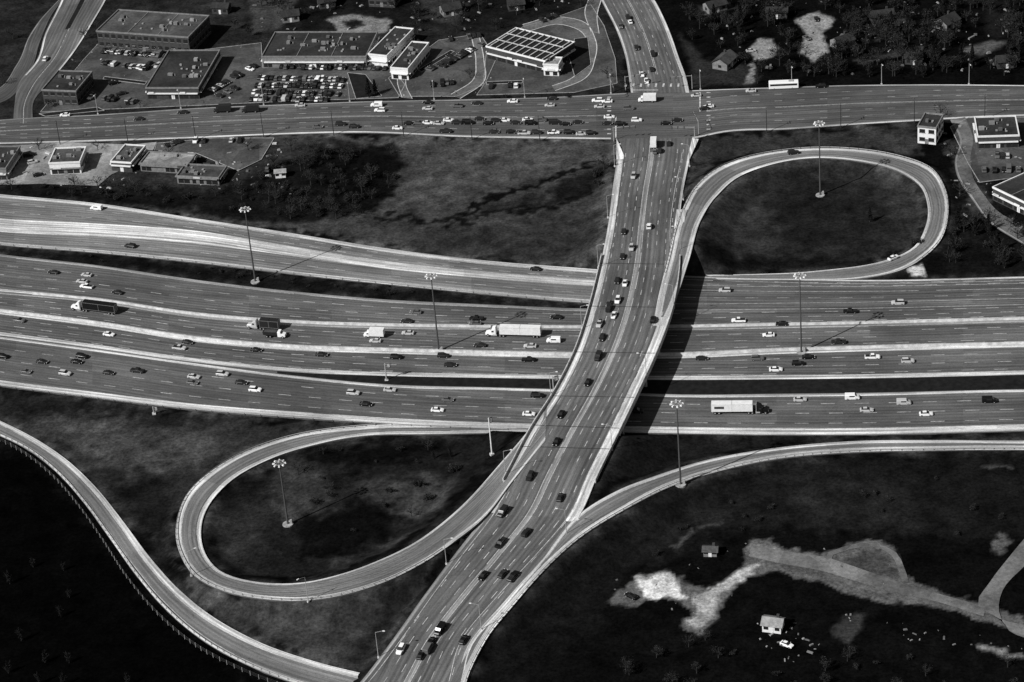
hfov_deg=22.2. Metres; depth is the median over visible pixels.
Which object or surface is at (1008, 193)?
shop building
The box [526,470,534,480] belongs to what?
suv
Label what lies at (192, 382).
car
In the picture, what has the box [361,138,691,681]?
overpass road
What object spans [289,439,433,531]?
shrubs
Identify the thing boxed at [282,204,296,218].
bare tree
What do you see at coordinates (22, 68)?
side street
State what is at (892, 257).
car
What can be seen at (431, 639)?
car
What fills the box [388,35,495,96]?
parking lot
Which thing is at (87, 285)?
pickup truck
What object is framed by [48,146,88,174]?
white restaurant
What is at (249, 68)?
parked car
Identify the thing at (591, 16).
driveway
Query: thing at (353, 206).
bare tree
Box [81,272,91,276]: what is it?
car
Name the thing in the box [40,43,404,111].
parking lot
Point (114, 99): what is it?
parked car
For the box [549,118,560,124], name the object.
van
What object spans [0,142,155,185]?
parking lot
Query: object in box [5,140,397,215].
shrubs
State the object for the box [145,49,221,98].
shop building
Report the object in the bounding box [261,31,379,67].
strip mall
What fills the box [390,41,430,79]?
shop building
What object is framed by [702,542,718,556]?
shed
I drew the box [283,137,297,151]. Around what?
bare tree
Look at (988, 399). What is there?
van
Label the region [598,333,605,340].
car
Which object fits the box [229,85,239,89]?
parked car
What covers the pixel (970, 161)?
debris
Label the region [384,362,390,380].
highway sign
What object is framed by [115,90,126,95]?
parked car
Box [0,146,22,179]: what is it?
shop building
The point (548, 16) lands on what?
parked car
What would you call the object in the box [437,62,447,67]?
parked car
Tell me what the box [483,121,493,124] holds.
car
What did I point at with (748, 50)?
parked car
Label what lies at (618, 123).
suv
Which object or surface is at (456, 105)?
pickup truck
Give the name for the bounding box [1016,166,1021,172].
parked car
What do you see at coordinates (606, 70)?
bare tree
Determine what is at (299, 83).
parked car
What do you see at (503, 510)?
van
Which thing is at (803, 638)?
debris
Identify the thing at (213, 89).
parked car
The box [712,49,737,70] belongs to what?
house
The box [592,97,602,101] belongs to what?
suv
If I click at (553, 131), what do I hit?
pickup truck
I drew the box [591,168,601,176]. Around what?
shrub
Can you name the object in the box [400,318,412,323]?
car
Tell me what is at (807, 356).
car
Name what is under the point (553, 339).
van
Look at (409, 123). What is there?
car
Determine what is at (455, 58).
parked car
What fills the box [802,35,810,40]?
parked car
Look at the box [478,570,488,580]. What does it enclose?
car
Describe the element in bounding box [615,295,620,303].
suv
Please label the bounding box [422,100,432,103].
car
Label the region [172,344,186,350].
pickup truck
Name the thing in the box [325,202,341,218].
bare tree
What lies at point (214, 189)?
bare tree
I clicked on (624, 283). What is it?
car
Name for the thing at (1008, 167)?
parked car
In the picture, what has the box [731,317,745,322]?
pickup truck
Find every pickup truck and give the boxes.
[79,283,93,288]
[130,367,144,373]
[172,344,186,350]
[439,128,451,132]
[451,103,462,107]
[469,315,483,320]
[494,536,506,548]
[506,570,518,581]
[518,130,530,134]
[521,356,535,361]
[547,129,559,134]
[596,319,602,327]
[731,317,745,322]
[831,338,845,344]
[843,308,857,313]
[865,353,879,359]
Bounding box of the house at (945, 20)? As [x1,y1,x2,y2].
[934,11,961,30]
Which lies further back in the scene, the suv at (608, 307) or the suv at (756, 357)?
the suv at (608, 307)
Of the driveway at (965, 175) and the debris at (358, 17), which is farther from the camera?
the debris at (358, 17)
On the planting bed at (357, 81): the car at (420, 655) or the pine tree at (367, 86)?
the pine tree at (367, 86)
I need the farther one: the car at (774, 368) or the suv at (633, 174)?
the suv at (633, 174)
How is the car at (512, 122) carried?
on the street at (683, 106)
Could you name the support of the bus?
on the street at (683, 106)
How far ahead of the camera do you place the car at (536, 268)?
949.43 m
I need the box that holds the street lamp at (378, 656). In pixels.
[375,630,384,658]
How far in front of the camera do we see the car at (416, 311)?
929.21 m
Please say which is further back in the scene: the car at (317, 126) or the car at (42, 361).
the car at (317, 126)
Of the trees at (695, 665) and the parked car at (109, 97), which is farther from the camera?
the parked car at (109, 97)
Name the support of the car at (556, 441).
on the overpass road at (569, 469)
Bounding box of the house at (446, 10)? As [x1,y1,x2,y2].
[439,0,461,16]
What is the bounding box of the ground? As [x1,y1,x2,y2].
[0,0,1023,681]
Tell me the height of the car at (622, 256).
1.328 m
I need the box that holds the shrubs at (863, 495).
[652,476,1003,555]
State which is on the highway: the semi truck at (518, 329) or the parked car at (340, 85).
the semi truck at (518, 329)
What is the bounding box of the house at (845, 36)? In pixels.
[830,31,855,49]
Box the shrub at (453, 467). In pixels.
[447,463,461,471]
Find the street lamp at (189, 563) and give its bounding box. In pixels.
[187,547,195,576]
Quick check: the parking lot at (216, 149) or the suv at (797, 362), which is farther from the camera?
the parking lot at (216, 149)
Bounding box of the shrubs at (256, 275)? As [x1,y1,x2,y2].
[87,254,413,294]
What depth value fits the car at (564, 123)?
1048.60 m
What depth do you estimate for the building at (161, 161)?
1042.04 m
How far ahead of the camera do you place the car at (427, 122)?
1058.95 m
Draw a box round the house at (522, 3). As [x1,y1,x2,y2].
[506,0,525,11]
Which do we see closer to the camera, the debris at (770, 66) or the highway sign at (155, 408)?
the highway sign at (155, 408)
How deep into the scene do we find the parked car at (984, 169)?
987.90 m
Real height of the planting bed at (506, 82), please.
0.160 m
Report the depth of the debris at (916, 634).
752.12 m
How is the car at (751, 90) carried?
on the street at (683, 106)
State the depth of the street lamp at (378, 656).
757.15 m
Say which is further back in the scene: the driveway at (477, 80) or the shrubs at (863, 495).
the driveway at (477, 80)
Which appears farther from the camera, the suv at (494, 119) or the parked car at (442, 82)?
the parked car at (442, 82)
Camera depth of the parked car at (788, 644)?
751.24 m
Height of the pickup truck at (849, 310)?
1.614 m
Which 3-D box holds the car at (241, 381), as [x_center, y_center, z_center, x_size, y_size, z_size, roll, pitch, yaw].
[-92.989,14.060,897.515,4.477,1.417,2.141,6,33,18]
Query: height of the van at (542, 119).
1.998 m
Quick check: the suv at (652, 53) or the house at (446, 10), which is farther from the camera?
the house at (446, 10)
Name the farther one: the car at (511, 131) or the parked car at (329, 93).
the parked car at (329, 93)
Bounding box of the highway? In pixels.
[0,194,1023,435]
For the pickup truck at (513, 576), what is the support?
on the overpass road at (569, 469)
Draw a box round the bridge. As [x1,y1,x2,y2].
[502,253,679,482]
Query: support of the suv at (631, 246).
on the overpass road at (569, 469)
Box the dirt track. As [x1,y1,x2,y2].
[749,543,984,615]
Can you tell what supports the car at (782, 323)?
on the highway
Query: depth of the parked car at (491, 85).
1083.43 m
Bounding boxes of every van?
[90,204,102,210]
[370,101,382,106]
[422,642,433,653]
[434,621,445,635]
[462,119,473,124]
[497,504,508,517]
[525,119,536,124]
[534,116,546,121]
[546,336,560,342]
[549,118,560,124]
[594,350,601,360]
[845,392,859,399]
[896,398,910,404]
[982,396,996,402]
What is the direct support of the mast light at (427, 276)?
on the ground
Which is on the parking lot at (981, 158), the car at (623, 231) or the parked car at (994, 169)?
the parked car at (994, 169)
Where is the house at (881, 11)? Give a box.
[869,6,894,23]
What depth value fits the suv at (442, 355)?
902.07 m
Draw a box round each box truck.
[213,103,231,112]
[242,103,259,112]
[364,327,384,337]
[638,93,655,102]
[650,136,656,147]
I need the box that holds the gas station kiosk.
[542,56,563,75]
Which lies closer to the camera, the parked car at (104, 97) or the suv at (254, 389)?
the suv at (254, 389)
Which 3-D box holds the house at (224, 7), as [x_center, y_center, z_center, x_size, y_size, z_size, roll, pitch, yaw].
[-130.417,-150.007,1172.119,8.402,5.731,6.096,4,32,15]
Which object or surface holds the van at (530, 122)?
on the street at (683, 106)
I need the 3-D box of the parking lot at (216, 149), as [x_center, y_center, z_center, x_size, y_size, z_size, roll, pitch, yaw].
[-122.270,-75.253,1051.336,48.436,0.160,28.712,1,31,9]
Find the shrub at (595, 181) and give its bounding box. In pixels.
[591,179,602,185]
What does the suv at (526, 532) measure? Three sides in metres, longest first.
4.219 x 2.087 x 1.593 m
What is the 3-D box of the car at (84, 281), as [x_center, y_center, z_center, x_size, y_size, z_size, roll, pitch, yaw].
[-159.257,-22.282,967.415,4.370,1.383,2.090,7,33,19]
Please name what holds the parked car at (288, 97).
on the parking lot at (260, 70)
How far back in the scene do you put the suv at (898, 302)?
909.55 m
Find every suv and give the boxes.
[0,353,8,358]
[13,316,25,322]
[58,369,71,375]
[75,352,88,358]
[124,242,135,248]
[216,370,228,376]
[248,385,261,392]
[335,121,345,125]
[346,389,359,395]
[349,123,359,128]
[374,107,385,111]
[390,353,402,359]
[396,642,405,654]
[437,352,449,357]
[451,119,461,124]
[490,117,501,122]
[521,527,531,537]
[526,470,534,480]
[530,391,543,397]
[531,129,541,134]
[564,129,574,134]
[585,130,596,134]
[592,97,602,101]
[605,303,611,311]
[615,121,625,125]
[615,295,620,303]
[623,105,634,109]
[629,243,633,250]
[631,117,641,121]
[631,171,635,178]
[631,407,643,413]
[646,223,651,228]
[650,50,655,56]
[650,316,655,322]
[719,287,730,292]
[751,354,763,360]
[787,149,799,154]
[792,360,804,365]
[815,83,825,87]
[891,299,904,304]
[901,357,914,362]
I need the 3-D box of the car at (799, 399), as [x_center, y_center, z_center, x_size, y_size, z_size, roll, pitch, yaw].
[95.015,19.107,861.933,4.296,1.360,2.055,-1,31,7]
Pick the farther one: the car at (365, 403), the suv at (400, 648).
the car at (365, 403)
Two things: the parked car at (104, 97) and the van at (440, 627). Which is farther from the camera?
the parked car at (104, 97)
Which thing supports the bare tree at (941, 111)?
on the ground
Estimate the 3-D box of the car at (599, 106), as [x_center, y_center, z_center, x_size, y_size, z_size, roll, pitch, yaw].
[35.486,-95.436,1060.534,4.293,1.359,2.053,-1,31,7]
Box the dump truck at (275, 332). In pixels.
[262,329,286,338]
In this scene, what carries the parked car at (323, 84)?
on the parking lot at (260, 70)
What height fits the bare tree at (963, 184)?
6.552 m
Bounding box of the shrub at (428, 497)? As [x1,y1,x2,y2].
[422,492,434,499]
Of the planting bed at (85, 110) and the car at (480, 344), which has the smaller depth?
the car at (480, 344)
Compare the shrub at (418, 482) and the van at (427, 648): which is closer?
the van at (427, 648)
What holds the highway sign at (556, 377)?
on the ground
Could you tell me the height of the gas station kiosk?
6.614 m
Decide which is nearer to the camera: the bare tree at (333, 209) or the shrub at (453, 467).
the shrub at (453, 467)
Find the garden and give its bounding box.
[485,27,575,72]
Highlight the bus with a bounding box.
[769,79,798,89]
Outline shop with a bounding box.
[110,144,146,172]
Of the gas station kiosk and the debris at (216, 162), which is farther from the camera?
the gas station kiosk
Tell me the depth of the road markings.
908.88 m
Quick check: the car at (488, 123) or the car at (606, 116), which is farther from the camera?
the car at (488, 123)
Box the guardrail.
[0,146,1023,681]
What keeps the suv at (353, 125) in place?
on the street at (683, 106)
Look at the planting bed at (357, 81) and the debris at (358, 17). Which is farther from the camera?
the debris at (358, 17)
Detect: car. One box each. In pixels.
[20,368,31,373]
[22,151,34,157]
[27,159,37,164]
[33,172,44,176]
[36,358,48,363]
[47,269,58,274]
[60,112,70,116]
[70,358,82,363]
[76,279,87,283]
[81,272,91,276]
[87,93,95,99]
[101,95,108,100]
[102,370,114,375]
[103,60,111,65]
[103,331,114,336]
[106,94,114,101]
[108,80,118,85]
[109,48,117,54]
[110,60,118,66]
[111,96,118,101]
[111,289,122,294]
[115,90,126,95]
[130,98,137,103]
[134,116,143,120]
[142,64,150,70]
[155,49,162,57]
[177,110,187,113]
[182,339,193,344]
[186,379,198,384]
[187,373,199,379]
[192,136,198,142]
[208,87,216,91]
[214,93,223,97]
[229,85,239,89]
[230,73,238,78]
[232,70,242,77]
[235,379,247,384]
[237,137,242,142]
[245,66,254,70]
[248,63,257,68]
[250,347,262,352]
[253,94,259,100]
[265,81,272,88]
[272,96,277,101]
[276,88,281,94]
[285,94,291,101]
[295,103,305,106]
[296,81,301,87]
[302,75,308,80]
[312,80,318,87]
[312,124,322,128]
[315,351,327,356]
[319,75,324,81]
[320,82,326,88]
[327,90,333,96]
[337,83,343,88]
[359,401,372,406]
[367,63,372,69]
[369,338,380,342]
[383,387,395,391]
[392,125,402,129]
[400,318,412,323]
[401,330,413,334]
[404,121,414,124]
[410,309,421,313]
[414,120,423,124]
[416,649,424,659]
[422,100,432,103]
[422,106,432,109]
[422,120,432,124]
[424,67,433,71]
[427,636,435,642]
[431,407,443,412]
[433,121,443,124]
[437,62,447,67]
[440,78,444,86]
[441,58,451,64]
[441,396,453,401]
[443,117,452,121]
[444,362,456,366]
[449,56,458,60]
[458,634,468,644]
[460,49,469,54]
[469,321,481,324]
[471,101,481,104]
[473,342,485,347]
[474,116,484,120]
[475,42,484,46]
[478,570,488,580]
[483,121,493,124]
[488,82,493,88]
[489,129,499,133]
[497,569,507,578]
[500,118,509,121]
[506,129,516,133]
[507,99,517,102]
[510,120,520,124]
[522,411,534,415]
[523,343,536,347]
[529,266,541,270]
[538,17,546,22]
[545,14,552,19]
[545,103,554,106]
[546,96,556,100]
[550,314,562,319]
[552,437,560,445]
[556,492,563,501]
[557,410,564,418]
[560,121,570,125]
[572,120,582,123]
[576,131,585,135]
[584,378,591,385]
[594,104,604,107]
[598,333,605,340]
[602,99,612,102]
[602,121,612,124]
[604,114,614,118]
[611,311,616,318]
[614,277,619,283]
[619,253,624,259]
[621,228,625,234]
[622,280,627,286]
[624,592,637,599]
[660,121,671,124]
[672,117,682,121]
[691,93,700,97]
[696,355,707,360]
[699,106,708,110]
[746,48,755,52]
[746,88,755,92]
[762,332,774,336]
[769,366,782,371]
[775,321,787,325]
[779,640,793,648]
[793,396,806,401]
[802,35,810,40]
[802,354,814,359]
[860,407,872,412]
[887,254,898,260]
[919,410,932,416]
[981,166,986,172]
[992,167,996,172]
[995,151,999,157]
[1000,152,1004,158]
[1005,153,1009,158]
[1006,163,1011,172]
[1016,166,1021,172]
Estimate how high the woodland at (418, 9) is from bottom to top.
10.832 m
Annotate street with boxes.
[0,0,60,102]
[0,84,1023,143]
[13,0,105,118]
[601,0,689,92]
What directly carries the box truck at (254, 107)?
on the street at (683, 106)
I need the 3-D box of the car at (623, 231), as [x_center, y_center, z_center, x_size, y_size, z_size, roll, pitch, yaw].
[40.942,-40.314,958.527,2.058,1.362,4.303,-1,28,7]
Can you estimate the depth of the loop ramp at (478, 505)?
816.17 m
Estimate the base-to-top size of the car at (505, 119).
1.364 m
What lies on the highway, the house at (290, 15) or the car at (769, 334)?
the car at (769, 334)
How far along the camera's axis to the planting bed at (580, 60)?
1103.45 m
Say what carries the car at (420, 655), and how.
on the overpass road at (569, 469)
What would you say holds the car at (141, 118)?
on the street at (683, 106)
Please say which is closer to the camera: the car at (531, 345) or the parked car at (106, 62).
the car at (531, 345)
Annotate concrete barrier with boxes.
[0,292,1023,355]
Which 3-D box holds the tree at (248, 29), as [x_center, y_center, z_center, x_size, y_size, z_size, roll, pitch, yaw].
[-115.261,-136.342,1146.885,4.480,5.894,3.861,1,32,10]
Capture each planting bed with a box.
[39,107,104,115]
[103,76,146,84]
[347,72,381,98]
[418,50,454,71]
[486,80,522,84]
[569,37,590,76]
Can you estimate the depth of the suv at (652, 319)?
897.25 m
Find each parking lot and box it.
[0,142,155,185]
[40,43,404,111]
[154,138,273,170]
[247,65,344,99]
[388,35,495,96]
[477,5,616,94]
[950,117,1023,182]
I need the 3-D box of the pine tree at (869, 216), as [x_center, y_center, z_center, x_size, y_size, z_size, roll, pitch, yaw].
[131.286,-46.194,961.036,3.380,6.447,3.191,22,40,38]
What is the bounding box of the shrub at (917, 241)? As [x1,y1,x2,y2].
[913,237,923,243]
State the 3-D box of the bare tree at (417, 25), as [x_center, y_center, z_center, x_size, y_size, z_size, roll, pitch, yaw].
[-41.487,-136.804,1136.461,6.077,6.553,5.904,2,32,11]
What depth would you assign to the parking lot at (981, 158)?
997.28 m
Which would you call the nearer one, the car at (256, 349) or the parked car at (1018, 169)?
the car at (256, 349)
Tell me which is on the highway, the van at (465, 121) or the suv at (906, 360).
the suv at (906, 360)
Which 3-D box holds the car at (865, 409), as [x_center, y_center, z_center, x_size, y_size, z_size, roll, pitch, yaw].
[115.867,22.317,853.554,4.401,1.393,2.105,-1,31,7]
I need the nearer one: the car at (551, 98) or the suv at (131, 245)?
the suv at (131, 245)
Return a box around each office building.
[41,70,93,104]
[96,9,211,52]
[368,0,400,7]
[917,112,943,144]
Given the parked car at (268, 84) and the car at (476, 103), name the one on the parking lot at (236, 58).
the parked car at (268, 84)
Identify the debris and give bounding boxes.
[22,142,291,193]
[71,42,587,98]
[252,0,568,30]
[614,543,951,612]
[705,1,1023,74]
[757,622,819,661]
[845,613,1021,650]
[942,125,1021,216]
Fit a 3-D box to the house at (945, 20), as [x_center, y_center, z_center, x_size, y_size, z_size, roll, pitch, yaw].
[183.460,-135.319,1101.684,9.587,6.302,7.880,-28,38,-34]
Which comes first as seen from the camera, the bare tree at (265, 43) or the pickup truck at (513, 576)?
the pickup truck at (513, 576)
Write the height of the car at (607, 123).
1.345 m
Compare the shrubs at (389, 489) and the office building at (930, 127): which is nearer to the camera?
the shrubs at (389, 489)
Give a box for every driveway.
[397,39,422,98]
[451,37,485,98]
[522,17,596,90]
[584,0,600,32]
[950,117,1023,244]
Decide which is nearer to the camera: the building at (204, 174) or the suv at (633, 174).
the suv at (633, 174)
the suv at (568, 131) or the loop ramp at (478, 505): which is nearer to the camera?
the loop ramp at (478, 505)
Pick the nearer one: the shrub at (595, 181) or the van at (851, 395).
the van at (851, 395)
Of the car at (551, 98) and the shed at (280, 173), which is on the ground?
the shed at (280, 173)
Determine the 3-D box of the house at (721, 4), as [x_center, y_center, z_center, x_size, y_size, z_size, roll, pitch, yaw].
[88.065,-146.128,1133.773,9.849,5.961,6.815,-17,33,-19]
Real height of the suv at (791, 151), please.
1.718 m
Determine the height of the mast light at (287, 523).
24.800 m
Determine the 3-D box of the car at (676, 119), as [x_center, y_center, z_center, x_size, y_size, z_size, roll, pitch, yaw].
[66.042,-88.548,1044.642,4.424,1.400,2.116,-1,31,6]
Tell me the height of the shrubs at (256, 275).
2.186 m
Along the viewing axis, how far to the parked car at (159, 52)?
1135.27 m
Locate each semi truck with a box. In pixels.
[71,299,117,314]
[246,317,280,329]
[485,324,541,337]
[711,400,768,414]
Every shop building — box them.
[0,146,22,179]
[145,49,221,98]
[368,26,414,66]
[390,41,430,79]
[972,115,1020,147]
[992,173,1023,214]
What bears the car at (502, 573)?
on the overpass road at (569, 469)
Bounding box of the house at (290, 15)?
[280,6,299,22]
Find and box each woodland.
[4,558,129,681]
[257,0,539,23]
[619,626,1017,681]
[680,0,1023,76]
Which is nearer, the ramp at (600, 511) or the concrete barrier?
the ramp at (600, 511)
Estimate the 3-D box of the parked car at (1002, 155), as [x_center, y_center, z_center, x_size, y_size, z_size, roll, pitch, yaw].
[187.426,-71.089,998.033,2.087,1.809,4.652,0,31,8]
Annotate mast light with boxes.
[239,206,259,283]
[272,459,292,527]
[425,273,442,352]
[669,399,685,487]
[793,272,805,354]
[813,120,824,196]
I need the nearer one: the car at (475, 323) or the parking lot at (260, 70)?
the car at (475, 323)
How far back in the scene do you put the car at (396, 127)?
1056.93 m
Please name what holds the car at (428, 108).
on the street at (683, 106)
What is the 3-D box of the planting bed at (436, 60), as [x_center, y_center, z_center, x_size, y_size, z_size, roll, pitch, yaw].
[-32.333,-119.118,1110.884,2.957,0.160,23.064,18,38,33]
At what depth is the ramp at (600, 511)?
822.70 m
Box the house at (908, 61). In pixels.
[903,51,923,64]
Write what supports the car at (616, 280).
on the overpass road at (569, 469)
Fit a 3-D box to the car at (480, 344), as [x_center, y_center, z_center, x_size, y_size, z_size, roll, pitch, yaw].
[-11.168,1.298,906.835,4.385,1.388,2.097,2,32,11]
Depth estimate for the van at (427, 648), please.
758.73 m
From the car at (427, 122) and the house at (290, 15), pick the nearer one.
the car at (427, 122)
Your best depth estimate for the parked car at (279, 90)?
1093.69 m
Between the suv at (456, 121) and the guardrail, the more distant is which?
the suv at (456, 121)
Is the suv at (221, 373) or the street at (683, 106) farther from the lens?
the street at (683, 106)
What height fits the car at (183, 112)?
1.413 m
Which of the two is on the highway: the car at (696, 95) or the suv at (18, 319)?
the suv at (18, 319)
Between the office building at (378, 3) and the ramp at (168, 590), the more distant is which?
the office building at (378, 3)
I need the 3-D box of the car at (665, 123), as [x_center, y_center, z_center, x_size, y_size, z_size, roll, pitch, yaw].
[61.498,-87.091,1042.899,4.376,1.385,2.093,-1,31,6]
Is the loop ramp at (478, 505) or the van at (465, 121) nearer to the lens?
the loop ramp at (478, 505)
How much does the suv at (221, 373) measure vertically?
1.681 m
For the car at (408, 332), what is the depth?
917.10 m
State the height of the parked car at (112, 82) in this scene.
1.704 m
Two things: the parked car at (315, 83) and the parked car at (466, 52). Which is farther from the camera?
the parked car at (466, 52)
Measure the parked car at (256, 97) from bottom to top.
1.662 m
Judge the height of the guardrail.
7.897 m
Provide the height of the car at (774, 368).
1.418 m
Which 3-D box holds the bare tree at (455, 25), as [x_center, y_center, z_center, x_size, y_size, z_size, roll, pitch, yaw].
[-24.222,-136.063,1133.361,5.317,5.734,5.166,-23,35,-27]
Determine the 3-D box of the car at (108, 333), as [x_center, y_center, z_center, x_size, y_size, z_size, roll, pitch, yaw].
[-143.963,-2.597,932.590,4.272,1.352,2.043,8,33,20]
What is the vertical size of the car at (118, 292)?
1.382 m
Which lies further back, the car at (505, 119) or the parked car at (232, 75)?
the parked car at (232, 75)
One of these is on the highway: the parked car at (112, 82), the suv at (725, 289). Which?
the suv at (725, 289)
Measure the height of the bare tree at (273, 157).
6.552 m
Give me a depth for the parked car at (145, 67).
1124.48 m
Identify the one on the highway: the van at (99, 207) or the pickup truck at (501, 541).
the van at (99, 207)
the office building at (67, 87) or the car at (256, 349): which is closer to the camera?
the car at (256, 349)
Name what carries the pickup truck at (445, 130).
on the street at (683, 106)
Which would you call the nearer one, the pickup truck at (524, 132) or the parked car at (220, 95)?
the pickup truck at (524, 132)
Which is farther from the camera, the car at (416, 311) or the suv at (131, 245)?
the suv at (131, 245)
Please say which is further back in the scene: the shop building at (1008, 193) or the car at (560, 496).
the shop building at (1008, 193)
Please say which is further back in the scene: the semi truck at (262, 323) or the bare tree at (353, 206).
the bare tree at (353, 206)
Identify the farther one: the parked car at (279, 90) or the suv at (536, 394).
the parked car at (279, 90)
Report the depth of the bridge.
865.39 m
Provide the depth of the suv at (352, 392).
885.66 m
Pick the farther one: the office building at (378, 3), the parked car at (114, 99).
the office building at (378, 3)
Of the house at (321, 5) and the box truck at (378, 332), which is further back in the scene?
the house at (321, 5)
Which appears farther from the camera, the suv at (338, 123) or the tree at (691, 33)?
the tree at (691, 33)
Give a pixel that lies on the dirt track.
(828, 563)
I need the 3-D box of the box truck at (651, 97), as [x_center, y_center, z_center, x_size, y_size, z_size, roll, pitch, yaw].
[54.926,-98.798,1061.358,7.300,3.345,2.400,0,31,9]
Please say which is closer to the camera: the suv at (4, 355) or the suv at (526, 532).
the suv at (526, 532)
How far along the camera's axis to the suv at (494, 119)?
1055.62 m
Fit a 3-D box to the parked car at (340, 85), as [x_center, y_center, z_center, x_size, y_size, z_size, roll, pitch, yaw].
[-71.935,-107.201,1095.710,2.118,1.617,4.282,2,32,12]
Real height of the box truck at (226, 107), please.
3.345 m
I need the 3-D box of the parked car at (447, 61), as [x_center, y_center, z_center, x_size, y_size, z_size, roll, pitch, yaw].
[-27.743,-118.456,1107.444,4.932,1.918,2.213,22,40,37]
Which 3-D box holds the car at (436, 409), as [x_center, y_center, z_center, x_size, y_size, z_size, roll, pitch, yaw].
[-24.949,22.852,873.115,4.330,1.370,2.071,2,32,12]
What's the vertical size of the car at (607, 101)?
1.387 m
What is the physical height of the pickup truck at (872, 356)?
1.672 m
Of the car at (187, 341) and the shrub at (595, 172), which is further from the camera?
the shrub at (595, 172)
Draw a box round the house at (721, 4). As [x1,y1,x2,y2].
[703,0,728,14]
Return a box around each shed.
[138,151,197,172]
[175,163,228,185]
[274,166,285,177]
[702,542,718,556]
[760,614,785,633]
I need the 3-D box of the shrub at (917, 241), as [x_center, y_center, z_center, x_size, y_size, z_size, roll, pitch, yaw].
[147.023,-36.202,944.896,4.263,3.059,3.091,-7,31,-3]
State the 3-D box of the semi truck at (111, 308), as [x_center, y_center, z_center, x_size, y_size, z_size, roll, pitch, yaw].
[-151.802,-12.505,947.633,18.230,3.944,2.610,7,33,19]
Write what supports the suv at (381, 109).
on the street at (683, 106)
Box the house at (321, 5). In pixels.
[317,0,335,8]
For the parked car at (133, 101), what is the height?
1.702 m
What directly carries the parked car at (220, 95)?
on the parking lot at (236, 58)
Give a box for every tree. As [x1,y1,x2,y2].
[77,26,88,38]
[209,181,218,195]
[245,25,253,35]
[258,37,267,48]
[266,152,280,165]
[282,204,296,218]
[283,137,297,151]
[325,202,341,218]
[346,201,361,215]
[364,77,372,96]
[371,79,377,93]
[411,20,421,32]
[451,21,461,32]
[595,155,608,169]
[601,67,612,77]
[686,27,695,39]
[866,207,872,221]
[934,104,948,112]
[941,142,957,156]
[952,181,968,195]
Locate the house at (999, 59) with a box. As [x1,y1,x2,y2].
[995,54,1017,68]
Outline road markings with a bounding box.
[0,0,1023,681]
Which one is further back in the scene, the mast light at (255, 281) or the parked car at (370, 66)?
the parked car at (370, 66)
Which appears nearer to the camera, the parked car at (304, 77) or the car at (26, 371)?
the car at (26, 371)
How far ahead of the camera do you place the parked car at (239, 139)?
1058.03 m
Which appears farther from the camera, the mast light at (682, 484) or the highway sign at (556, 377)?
the highway sign at (556, 377)
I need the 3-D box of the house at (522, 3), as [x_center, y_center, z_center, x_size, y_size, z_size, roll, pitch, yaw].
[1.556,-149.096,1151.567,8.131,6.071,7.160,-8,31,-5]
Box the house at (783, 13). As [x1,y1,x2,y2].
[765,4,787,18]
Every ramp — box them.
[0,421,358,681]
[176,405,546,601]
[460,440,1023,681]
[653,148,948,325]
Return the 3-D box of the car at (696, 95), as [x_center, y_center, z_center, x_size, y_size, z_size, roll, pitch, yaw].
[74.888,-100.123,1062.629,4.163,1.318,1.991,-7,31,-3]
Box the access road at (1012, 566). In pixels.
[978,539,1023,636]
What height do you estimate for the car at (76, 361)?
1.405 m
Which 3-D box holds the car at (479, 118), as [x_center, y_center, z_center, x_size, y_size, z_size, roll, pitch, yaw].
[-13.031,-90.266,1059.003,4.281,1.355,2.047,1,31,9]
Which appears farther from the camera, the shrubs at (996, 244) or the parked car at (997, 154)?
the parked car at (997, 154)
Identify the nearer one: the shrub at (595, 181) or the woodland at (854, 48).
the shrub at (595, 181)
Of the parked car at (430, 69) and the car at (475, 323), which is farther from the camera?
the parked car at (430, 69)
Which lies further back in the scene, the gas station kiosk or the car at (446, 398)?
the gas station kiosk
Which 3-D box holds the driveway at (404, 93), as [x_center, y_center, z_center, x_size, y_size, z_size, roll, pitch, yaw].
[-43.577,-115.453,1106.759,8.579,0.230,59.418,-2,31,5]
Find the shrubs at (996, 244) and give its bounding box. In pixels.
[942,206,1023,267]
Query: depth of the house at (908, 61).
1072.83 m
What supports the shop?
on the ground
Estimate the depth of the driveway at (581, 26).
1124.32 m
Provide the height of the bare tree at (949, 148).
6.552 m
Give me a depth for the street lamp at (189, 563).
797.94 m
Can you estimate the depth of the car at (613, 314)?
902.50 m
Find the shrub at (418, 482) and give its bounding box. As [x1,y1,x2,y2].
[410,479,424,486]
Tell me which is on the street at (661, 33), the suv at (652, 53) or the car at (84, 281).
the suv at (652, 53)
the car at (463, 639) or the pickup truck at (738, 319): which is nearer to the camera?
the car at (463, 639)
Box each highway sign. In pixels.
[152,406,157,414]
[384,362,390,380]
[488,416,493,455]
[552,375,558,390]
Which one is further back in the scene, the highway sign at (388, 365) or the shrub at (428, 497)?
the highway sign at (388, 365)
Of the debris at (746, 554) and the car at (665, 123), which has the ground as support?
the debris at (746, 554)
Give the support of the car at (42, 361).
on the highway
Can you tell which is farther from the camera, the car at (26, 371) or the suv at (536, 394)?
the car at (26, 371)
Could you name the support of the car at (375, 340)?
on the highway
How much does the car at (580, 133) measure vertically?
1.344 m
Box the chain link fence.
[1,438,273,681]
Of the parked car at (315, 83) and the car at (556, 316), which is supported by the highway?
the car at (556, 316)
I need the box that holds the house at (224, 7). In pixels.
[210,0,231,13]

